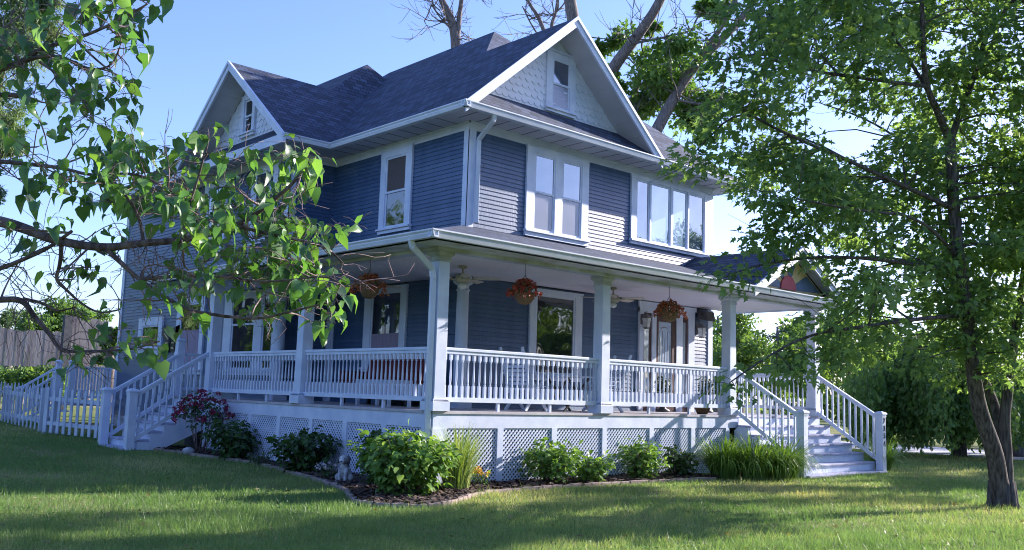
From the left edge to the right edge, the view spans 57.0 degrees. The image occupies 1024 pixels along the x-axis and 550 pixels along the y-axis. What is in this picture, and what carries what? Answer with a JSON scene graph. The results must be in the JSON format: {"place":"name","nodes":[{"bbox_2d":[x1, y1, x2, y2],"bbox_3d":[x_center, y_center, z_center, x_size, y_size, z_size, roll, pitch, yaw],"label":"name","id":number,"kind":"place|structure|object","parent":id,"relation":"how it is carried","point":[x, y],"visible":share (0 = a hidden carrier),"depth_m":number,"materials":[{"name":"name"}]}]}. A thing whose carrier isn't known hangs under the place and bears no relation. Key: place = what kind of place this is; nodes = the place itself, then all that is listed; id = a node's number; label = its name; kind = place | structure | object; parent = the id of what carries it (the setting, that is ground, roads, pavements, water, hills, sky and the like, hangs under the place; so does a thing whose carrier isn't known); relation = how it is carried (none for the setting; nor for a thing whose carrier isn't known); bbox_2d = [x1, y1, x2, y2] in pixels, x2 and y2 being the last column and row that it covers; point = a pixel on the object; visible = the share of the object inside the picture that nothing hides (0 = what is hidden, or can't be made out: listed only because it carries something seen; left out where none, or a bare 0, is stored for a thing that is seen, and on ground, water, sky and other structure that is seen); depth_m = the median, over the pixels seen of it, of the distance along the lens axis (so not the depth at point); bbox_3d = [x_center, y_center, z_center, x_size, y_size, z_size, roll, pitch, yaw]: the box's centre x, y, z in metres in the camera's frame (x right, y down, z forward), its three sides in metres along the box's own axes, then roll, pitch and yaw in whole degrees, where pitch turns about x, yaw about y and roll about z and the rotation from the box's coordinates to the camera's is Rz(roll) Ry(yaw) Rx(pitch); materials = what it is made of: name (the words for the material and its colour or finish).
{"place":"outdoors","nodes":[
{"label":"outdoors","id":0,"kind":"place"},
{"bbox_2d":[0,391,1023,549],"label":"lawn","id":1,"kind":"structure","parent":0,"point":[974,446],"depth_m":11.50,"materials":[{"name":"green plant"}]},
{"bbox_2d":[0,308,36,396],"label":"tall shrub","id":2,"kind":"object","parent":1,"relation":"on","point":[4,318],"visible":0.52,"depth_m":45.70,"materials":[{"name":"green plant"}]},
{"bbox_2d":[0,381,45,431],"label":"picket fence","id":3,"kind":"object","parent":1,"relation":"on","point":[41,397],"visible":0.96,"depth_m":22.63,"materials":[{"name":"white paint"}]},
{"bbox_2d":[0,327,61,366],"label":"board fence","id":4,"kind":"object","parent":1,"relation":"on","point":[27,344],"visible":0.69,"depth_m":32.49,"materials":[{"name":"grey wood"}]},
{"bbox_2d":[0,313,61,402],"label":"tall shrub","id":5,"kind":"object","parent":1,"relation":"on","point":[54,320],"visible":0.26,"depth_m":36.94,"materials":[{"name":"green plant"}]},
{"bbox_2d":[0,364,67,410],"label":"dark hedge","id":6,"kind":"object","parent":1,"relation":"on","point":[20,375],"visible":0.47,"depth_m":31.66,"materials":[{"name":"green plant"}]},
{"bbox_2d":[8,294,85,403],"bbox_3d":[-18.858,3.153,37.798,2.974,4.930,2.605,8,-10,-42],"label":"tall shrub","id":7,"kind":"object","parent":1,"relation":"on","point":[62,303],"visible":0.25,"depth_m":37.98,"materials":[{"name":"green plant"}]},
{"bbox_2d":[0,0,100,204],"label":"willow tree","id":8,"kind":"object","parent":1,"relation":"on","point":[12,117],"visible":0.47,"depth_m":23.77,"materials":[{"name":"green plant"}]},
{"bbox_2d":[48,370,63,433],"bbox_3d":[-10.295,2.952,21.285,0.200,1.650,0.200,8,-10,-42],"label":"gate post","id":9,"kind":"object","parent":1,"relation":"on","point":[57,384],"visible":0.29,"depth_m":21.25,"materials":[{"name":"white paint"}]},
{"bbox_2d":[42,386,100,437],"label":"picket gate","id":10,"kind":"structure","parent":9,"relation":"attached to","point":[71,400],"depth_m":20.61,"materials":[{"name":"white paint"}]},
{"bbox_2d":[2,360,112,422],"bbox_3d":[-12.343,3.262,25.626,2.420,1.930,1.350,8,-10,-42],"label":"picket fence","id":11,"kind":"object","parent":1,"relation":"on","point":[72,381],"visible":0.52,"depth_m":25.49,"materials":[{"name":"white paint"}]},
{"bbox_2d":[41,298,86,331],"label":"tall shrub","id":12,"kind":"object","parent":1,"relation":"on","point":[79,305],"visible":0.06,"depth_m":40.09,"materials":[{"name":"green plant"}]},
{"bbox_2d":[59,315,73,409],"bbox_3d":[-15.428,3.208,32.428,0.260,3.650,0.260,8,-10,-42],"label":"fence post","id":13,"kind":"object","parent":1,"relation":"on","point":[67,325],"visible":0.29,"depth_m":32.46,"materials":[{"name":"grey wood"}]},
{"bbox_2d":[68,317,108,389],"bbox_3d":[-14.869,2.756,33.022,1.192,2.530,0.028,7,-9,-33],"label":"board fence","id":14,"kind":"object","parent":13,"relation":"attached to","point":[77,326],"visible":0.42,"depth_m":33.00,"materials":[{"name":"grey wood"}]},
{"bbox_2d":[54,306,114,399],"bbox_3d":[-17.675,3.491,38.783,2.292,4.616,2.218,0,-7,14],"label":"tall shrub","id":15,"kind":"object","parent":1,"relation":"on","point":[90,313],"visible":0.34,"depth_m":38.55,"materials":[{"name":"green plant"}]},
{"bbox_2d":[94,326,117,417],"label":"tall shrub","id":16,"kind":"object","parent":1,"relation":"on","point":[113,344],"visible":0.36,"depth_m":29.82,"materials":[{"name":"plant"}]},
{"bbox_2d":[97,352,208,449],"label":"side steps","id":17,"kind":"structure","parent":1,"relation":"on","point":[158,429],"depth_m":18.68,"materials":[{"name":"grey paint"}]},
{"bbox_2d":[0,0,414,384],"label":"catalpa tree","id":18,"kind":"object","parent":1,"relation":"on","point":[119,155],"visible":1,"depth_m":5.82,"materials":[{"name":"green plant"}]},
{"bbox_2d":[153,448,715,507],"bbox_3d":[-1.914,3.430,16.782,7.422,0.231,9.594,8,-10,-42],"label":"garden edging","id":19,"kind":"object","parent":1,"relation":"on","point":[379,504],"visible":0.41,"depth_m":13.86,"materials":[{"name":"grey concrete"}]},
{"bbox_2d":[157,445,720,504],"bbox_3d":[-1.828,3.383,16.890,7.575,0.077,9.557,8,-10,-42],"label":"mulch bed","id":20,"kind":"object","parent":1,"relation":"on","point":[365,478],"visible":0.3,"depth_m":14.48,"materials":[{"name":"brown wood"}]},
{"bbox_2d":[182,447,194,454],"bbox_3d":[-6.034,3.286,17.569,0.201,0.160,0.205,2,-7,2],"label":"rock","id":21,"kind":"object","parent":20,"relation":"on","point":[189,450],"visible":0.88,"depth_m":17.50,"materials":[{"name":"white stone"}]},
{"bbox_2d":[171,388,235,452],"bbox_3d":[-5.872,2.779,17.895,1.252,1.235,1.247,8,-10,-42],"label":"rose bush","id":22,"kind":"object","parent":20,"relation":"on","point":[195,405],"visible":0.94,"depth_m":17.77,"materials":[{"name":"green plant"}]},
{"bbox_2d":[188,419,268,460],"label":"hydrangea","id":23,"kind":"object","parent":20,"relation":"on","point":[234,442],"visible":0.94,"depth_m":16.91,"materials":[{"name":"green plant"}]},
{"bbox_2d":[245,450,271,464],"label":"plant","id":24,"kind":"object","parent":20,"relation":"on","point":[258,460],"visible":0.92,"depth_m":16.11,"materials":[{"name":"green plant"}]},
{"bbox_2d":[264,425,342,472],"bbox_3d":[-3.348,2.817,15.094,1.226,0.836,1.006,4,-8,-20],"label":"hydrangea","id":25,"kind":"object","parent":20,"relation":"on","point":[303,452],"visible":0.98,"depth_m":14.97,"materials":[{"name":"green plant"}]},
{"bbox_2d":[315,461,339,476],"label":"flowers","id":26,"kind":"object","parent":20,"relation":"on","point":[327,469],"visible":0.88,"depth_m":14.04,"materials":[{"name":"green plant"}]},
{"bbox_2d":[335,455,353,481],"bbox_3d":[-2.430,2.803,13.633,0.253,0.398,0.266,8,-10,-42],"label":"dog statue","id":27,"kind":"object","parent":20,"relation":"on","point":[344,472],"visible":0.94,"depth_m":13.58,"materials":[{"name":"white stone"}]},
{"bbox_2d":[352,429,394,484],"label":"hydrangea","id":28,"kind":"object","parent":20,"relation":"on","point":[373,433],"visible":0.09,"depth_m":13.46,"materials":[{"name":"green plant"}]},
{"bbox_2d":[344,418,466,496],"bbox_3d":[-1.367,2.407,12.259,1.482,1.068,1.490,8,-10,-42],"label":"hydrangea","id":29,"kind":"object","parent":20,"relation":"on","point":[399,462],"visible":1,"depth_m":12.06,"materials":[{"name":"green plant"}]},
{"bbox_2d":[421,423,504,489],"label":"feather grass","id":30,"kind":"object","parent":20,"relation":"on","point":[460,473],"depth_m":12.90,"materials":[{"name":"green plant"}]},
{"bbox_2d":[471,466,490,484],"bbox_3d":[-0.471,2.926,13.686,0.310,0.314,0.361,8,-10,-42],"label":"marigold","id":31,"kind":"object","parent":20,"relation":"on","point":[480,472],"visible":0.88,"depth_m":13.65,"materials":[{"name":"yellow plant"}]},
{"bbox_2d":[511,437,585,482],"bbox_3d":[0.560,2.881,14.618,1.129,0.750,1.286,2,-7,-4],"label":"peony","id":32,"kind":"object","parent":20,"relation":"on","point":[551,462],"visible":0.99,"depth_m":14.40,"materials":[{"name":"green plant"}]},
{"bbox_2d":[568,449,618,481],"bbox_3d":[1.224,3.044,14.915,0.720,0.593,0.882,8,-10,-42],"label":"peony","id":33,"kind":"object","parent":20,"relation":"on","point":[591,469],"visible":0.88,"depth_m":14.82,"materials":[{"name":"green plant"}]},
{"bbox_2d":[612,435,673,478],"bbox_3d":[2.136,3.096,15.925,1.020,0.781,1.008,5,-8,-24],"label":"peony","id":34,"kind":"object","parent":20,"relation":"on","point":[642,459],"visible":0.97,"depth_m":15.82,"materials":[{"name":"green plant"}]},
{"bbox_2d":[658,444,700,475],"bbox_3d":[2.965,3.298,16.657,0.815,0.605,0.768,8,-10,-42],"label":"peony","id":35,"kind":"object","parent":20,"relation":"on","point":[683,465],"visible":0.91,"depth_m":16.57,"materials":[{"name":"green plant"}]},
{"bbox_2d":[392,0,491,47],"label":"bare tree","id":36,"kind":"object","parent":1,"relation":"on","point":[453,25],"visible":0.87,"depth_m":33.89,"materials":[{"name":"brown plant"}]},
{"bbox_2d":[110,16,846,482],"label":"house","id":37,"kind":"structure","parent":1,"relation":"on","point":[502,158],"depth_m":18.56,"materials":[{"name":"blue"}]},
{"bbox_2d":[136,316,164,355],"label":"window","id":38,"kind":"structure","parent":37,"relation":"in","point":[154,321],"depth_m":24.32,"materials":[{"name":"white paint"}]},
{"bbox_2d":[162,325,179,352],"bbox_3d":[-8.505,1.598,23.431,0.081,0.700,1.040,8,-10,-42],"label":"butterfly ornament","id":39,"kind":"object","parent":37,"relation":"attached to","point":[170,342],"visible":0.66,"depth_m":23.39,"materials":[{"name":"black metal"}]},
{"bbox_2d":[170,296,206,374],"bbox_3d":[-7.774,1.465,22.652,0.105,1.834,1.600,8,-10,-42],"label":"window","id":40,"kind":"structure","parent":37,"relation":"in","point":[195,346],"depth_m":22.56,"materials":[{"name":"white paint"}]},
{"bbox_2d":[198,178,227,254],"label":"window","id":41,"kind":"structure","parent":37,"relation":"in","point":[223,180],"depth_m":22.49,"materials":[{"name":"white paint"}]},
{"bbox_2d":[237,95,256,138],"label":"window","id":42,"kind":"structure","parent":37,"relation":"in","point":[249,110],"depth_m":21.60,"materials":[{"name":"white paint"}]},
{"bbox_2d":[219,288,276,374],"bbox_3d":[-5.713,1.248,20.422,0.105,1.834,2.490,8,-10,-42],"label":"window","id":43,"kind":"structure","parent":37,"relation":"in","point":[252,337],"depth_m":20.51,"materials":[{"name":"white paint"}]},
{"bbox_2d":[246,161,280,245],"bbox_3d":[-5.436,-1.551,20.568,0.105,1.739,1.250,8,-10,-42],"label":"window","id":44,"kind":"structure","parent":37,"relation":"in","point":[260,178],"depth_m":20.66,"materials":[{"name":"white paint"}]},
{"bbox_2d":[348,260,389,298],"bbox_3d":[-2.279,0.069,15.045,0.660,0.620,0.651,4,-7,-16],"label":"hanging basket","id":45,"kind":"object","parent":37,"relation":"hanging from","point":[368,293],"visible":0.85,"depth_m":14.93,"materials":[{"name":"brown wicker"}]},
{"bbox_2d":[350,273,400,288],"bbox_3d":[-2.651,0.173,17.149,1.194,0.396,1.207,8,-10,-42],"label":"ceiling fan","id":46,"kind":"object","parent":37,"relation":"hanging from","point":[389,286],"visible":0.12,"depth_m":17.24,"materials":[{"name":"white glass"}]},
{"bbox_2d":[339,355,425,406],"bbox_3d":[-2.319,1.944,17.450,0.740,0.920,2.270,8,-10,-42],"label":"porch sofa","id":47,"kind":"object","parent":37,"relation":"on","point":[368,401],"visible":0.19,"depth_m":17.59,"materials":[{"name":"black metal"}]},
{"bbox_2d":[355,379,412,406],"bbox_3d":[-2.184,2.004,15.992,0.480,0.445,1.000,8,-10,-42],"label":"coffee table","id":48,"kind":"object","parent":37,"relation":"on","point":[388,401],"visible":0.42,"depth_m":15.76,"materials":[{"name":"white paint"}]},
{"bbox_2d":[359,284,408,371],"bbox_3d":[-2.537,1.077,18.602,0.105,1.714,1.480,8,-10,-42],"label":"window","id":49,"kind":"structure","parent":37,"relation":"in","point":[385,317],"depth_m":18.61,"materials":[{"name":"white paint"}]},
{"bbox_2d":[375,142,414,234],"bbox_3d":[-2.338,-1.711,18.832,0.105,1.734,1.110,8,-10,-42],"label":"window","id":50,"kind":"structure","parent":37,"relation":"in","point":[396,178],"depth_m":18.83,"materials":[{"name":"white paint"}]},
{"bbox_2d":[427,265,499,289],"bbox_3d":[-0.852,0.049,15.716,1.216,0.396,1.170,8,-10,-42],"label":"ceiling fan","id":51,"kind":"object","parent":37,"relation":"hanging from","point":[462,279],"visible":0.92,"depth_m":15.62,"materials":[{"name":"white glass"}]},
{"bbox_2d":[505,265,542,304],"bbox_3d":[0.198,0.142,14.892,0.634,0.650,0.656,8,-10,-42],"label":"hanging basket","id":52,"kind":"object","parent":37,"relation":"hanging from","point":[523,296],"visible":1,"depth_m":14.77,"materials":[{"name":"brown wicker"}]},
{"bbox_2d":[499,347,551,410],"bbox_3d":[0.200,1.789,16.126,0.620,1.086,0.783,-4,-9,39],"label":"rocking chair","id":53,"kind":"object","parent":37,"relation":"on","point":[526,408],"visible":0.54,"depth_m":16.02,"materials":[{"name":"white paint"}]},
{"bbox_2d":[527,288,583,381],"bbox_3d":[0.868,1.185,18.411,1.500,1.764,0.105,8,-10,-42],"label":"window","id":54,"kind":"structure","parent":37,"relation":"in","point":[555,318],"depth_m":18.45,"materials":[{"name":"white paint"}]},
{"bbox_2d":[523,144,589,246],"bbox_3d":[0.925,-1.558,18.730,1.800,1.789,0.105,8,-10,-42],"label":"window","id":55,"kind":"structure","parent":37,"relation":"in","point":[556,207],"depth_m":18.69,"materials":[{"name":"glass"}]},
{"bbox_2d":[544,49,577,118],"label":"window","id":56,"kind":"structure","parent":37,"relation":"in","point":[560,69],"depth_m":19.03,"materials":[{"name":"white paint"}]},
{"bbox_2d":[543,375,592,411],"bbox_3d":[0.990,2.121,16.804,0.664,0.638,0.630,8,-10,-42],"label":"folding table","id":57,"kind":"object","parent":37,"relation":"on","point":[574,388],"visible":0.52,"depth_m":16.71,"materials":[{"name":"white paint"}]},
{"bbox_2d":[582,355,631,412],"bbox_3d":[1.760,2.012,17.500,0.783,1.086,0.620,6,-8,-31],"label":"rocking chair","id":58,"kind":"object","parent":37,"relation":"on","point":[617,386],"visible":0.26,"depth_m":17.50,"materials":[{"name":"white paint"}]},
{"bbox_2d":[581,287,644,307],"bbox_3d":[1.957,0.444,18.146,1.189,0.396,1.210,8,-10,-42],"label":"ceiling fan","id":59,"kind":"object","parent":37,"relation":"hanging from","point":[615,299],"visible":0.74,"depth_m":18.03,"materials":[{"name":"white glass"}]},
{"bbox_2d":[640,311,651,328],"bbox_3d":[2.857,0.962,20.110,0.170,0.376,0.215,8,-10,-42],"label":"wall lantern","id":60,"kind":"object","parent":37,"relation":"attached to","point":[645,319],"depth_m":20.06,"materials":[{"name":"grey metal"}]},
{"bbox_2d":[653,375,670,411],"bbox_3d":[3.174,2.489,19.830,0.410,0.777,0.410,8,-10,-42],"label":"planter urn","id":61,"kind":"object","parent":37,"relation":"on","point":[662,409],"visible":0.55,"depth_m":19.73,"materials":[{"name":"grey plastic"}]},
{"bbox_2d":[656,315,675,411],"bbox_3d":[3.383,1.928,20.655,0.710,2.110,0.115,8,-10,-42],"label":"front door","id":62,"kind":"structure","parent":37,"relation":"in","point":[666,331],"depth_m":20.74,"materials":[{"name":"white glass"}]},
{"bbox_2d":[653,287,687,321],"bbox_3d":[2.910,0.538,17.357,0.665,0.650,0.662,8,-10,-42],"label":"hanging basket","id":63,"kind":"object","parent":37,"relation":"hanging from","point":[666,314],"visible":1,"depth_m":17.23,"materials":[{"name":"brown wicker"}]},
{"bbox_2d":[629,173,711,256],"bbox_3d":[3.595,-1.293,21.171,2.850,1.539,0.105,8,-10,-42],"label":"window","id":64,"kind":"structure","parent":37,"relation":"in","point":[666,216],"depth_m":21.11,"materials":[{"name":"glass"}]},
{"bbox_2d":[696,322,706,337],"bbox_3d":[4.304,1.250,21.477,0.170,0.376,0.215,8,-10,-42],"label":"wall lantern","id":65,"kind":"object","parent":37,"relation":"attached to","point":[701,328],"depth_m":21.43,"materials":[{"name":"grey metal"}]},
{"bbox_2d":[694,402,709,413],"bbox_3d":[3.747,2.598,18.585,0.362,0.284,0.337,8,-10,-42],"label":"planter pot","id":66,"kind":"object","parent":37,"relation":"on","point":[702,410],"visible":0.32,"depth_m":18.46,"materials":[{"name":"brown wicker"}]},
{"bbox_2d":[697,378,713,412],"bbox_3d":[4.302,2.661,20.856,0.420,0.762,0.410,8,-10,-42],"label":"planter urn","id":67,"kind":"object","parent":37,"relation":"on","point":[705,380],"visible":0.48,"depth_m":20.78,"materials":[{"name":"grey plastic"}]},
{"bbox_2d":[697,310,714,321],"bbox_3d":[4.384,0.931,21.500,0.400,0.254,0.339,8,-10,-42],"label":"porch speaker","id":68,"kind":"object","parent":37,"relation":"attached to","point":[706,315],"visible":1,"depth_m":21.40},
{"bbox_2d":[0,329,1001,419],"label":"distant wood","id":69,"kind":"object","parent":1,"relation":"on","point":[749,395],"depth_m":83.27,"materials":[{"name":"green plant"}]},
{"bbox_2d":[0,450,1023,549],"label":"fallen leaves","id":70,"kind":"object","parent":1,"relation":"on","point":[256,488],"visible":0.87,"depth_m":10.14,"materials":[{"name":"brown plant"}]},
{"bbox_2d":[10,466,1019,549],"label":"clover patches","id":71,"kind":"object","parent":1,"relation":"on","point":[750,534],"visible":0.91,"depth_m":9.65,"materials":[{"name":"green plant"}]},
{"bbox_2d":[492,0,565,39],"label":"bare tree","id":72,"kind":"object","parent":1,"relation":"on","point":[539,18],"visible":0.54,"depth_m":35.95,"materials":[{"name":"brown plant"}]},
{"bbox_2d":[564,0,776,147],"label":"leaning tree","id":73,"kind":"object","parent":1,"relation":"on","point":[666,85],"visible":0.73,"depth_m":30.09,"materials":[{"name":"green plant"}]},
{"bbox_2d":[661,430,772,477],"bbox_3d":[3.774,3.174,16.809,1.913,0.839,1.950,8,-10,-42],"label":"daylily","id":74,"kind":"object","parent":1,"relation":"on","point":[725,458],"visible":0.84,"depth_m":16.53,"materials":[{"name":"green plant"}]},
{"bbox_2d":[712,313,750,411],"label":"broadleaf tree","id":75,"kind":"object","parent":1,"relation":"on","point":[717,326],"visible":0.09,"depth_m":59.54,"materials":[{"name":"green plant"}]},
{"bbox_2d":[712,312,775,412],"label":"broadleaf tree","id":76,"kind":"object","parent":1,"relation":"on","point":[748,350],"visible":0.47,"depth_m":43.45,"materials":[{"name":"green plant"}]},
{"bbox_2d":[694,428,812,478],"bbox_3d":[4.340,3.162,16.845,1.951,0.907,2.056,8,-10,-42],"label":"daylily","id":77,"kind":"object","parent":1,"relation":"on","point":[760,460],"visible":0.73,"depth_m":16.53,"materials":[{"name":"green plant"}]},
{"bbox_2d":[716,317,835,414],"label":"broadleaf tree","id":78,"kind":"object","parent":1,"relation":"on","point":[785,333],"visible":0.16,"depth_m":51.80,"materials":[{"name":"green plant"}]},
{"bbox_2d":[741,429,841,478],"bbox_3d":[4.869,3.215,17.006,1.882,0.875,2.014,8,-10,-42],"label":"daylily","id":79,"kind":"object","parent":1,"relation":"on","point":[794,467],"visible":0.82,"depth_m":16.66,"materials":[{"name":"green plant"}]},
{"bbox_2d":[734,368,887,477],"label":"front steps","id":80,"kind":"structure","parent":1,"relation":"on","point":[800,424],"depth_m":19.07,"materials":[{"name":"grey paint"}]},
{"bbox_2d":[765,320,857,403],"bbox_3d":[12.822,4.334,39.991,4.351,5.097,3.449,-1,-8,19],"label":"broadleaf tree","id":81,"kind":"object","parent":1,"relation":"on","point":[797,332],"visible":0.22,"depth_m":39.94,"materials":[{"name":"green plant"}]},
{"bbox_2d":[643,0,1023,509],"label":"maple tree","id":82,"kind":"object","parent":1,"relation":"on","point":[785,25],"visible":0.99,"depth_m":12.54,"materials":[{"name":"green plant"}]},
{"bbox_2d":[795,310,904,426],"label":"broadleaf tree","id":83,"kind":"object","parent":1,"relation":"on","point":[889,326],"visible":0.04,"depth_m":57.38,"materials":[{"name":"green plant"}]},
{"bbox_2d":[856,432,927,470],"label":"shrub","id":84,"kind":"object","parent":1,"relation":"on","point":[891,457],"visible":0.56,"depth_m":19.71,"materials":[{"name":"green plant"}]},
{"bbox_2d":[838,325,1023,458],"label":"broadleaf tree","id":85,"kind":"object","parent":1,"relation":"on","point":[921,413],"visible":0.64,"depth_m":24.70,"materials":[{"name":"green plant"}]},
{"bbox_2d":[905,311,995,346],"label":"broadleaf tree","id":86,"kind":"object","parent":1,"relation":"on","point":[957,327],"visible":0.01,"depth_m":41.92,"materials":[{"name":"green plant"}]},
{"bbox_2d":[1000,375,1023,456],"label":"broadleaf tree","id":87,"kind":"object","parent":1,"relation":"on","point":[1018,453],"visible":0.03,"depth_m":27.52,"materials":[{"name":"green plant"}]},
{"bbox_2d":[0,0,1023,404],"label":"sky","id":88,"kind":"structure","parent":0,"point":[314,42],"materials":[{"name":"blue"}]},
{"bbox_2d":[841,441,1023,459],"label":"road","id":89,"kind":"structure","parent":0,"point":[944,451],"depth_m":29.30,"materials":[{"name":"grey asphalt"}]}
]}

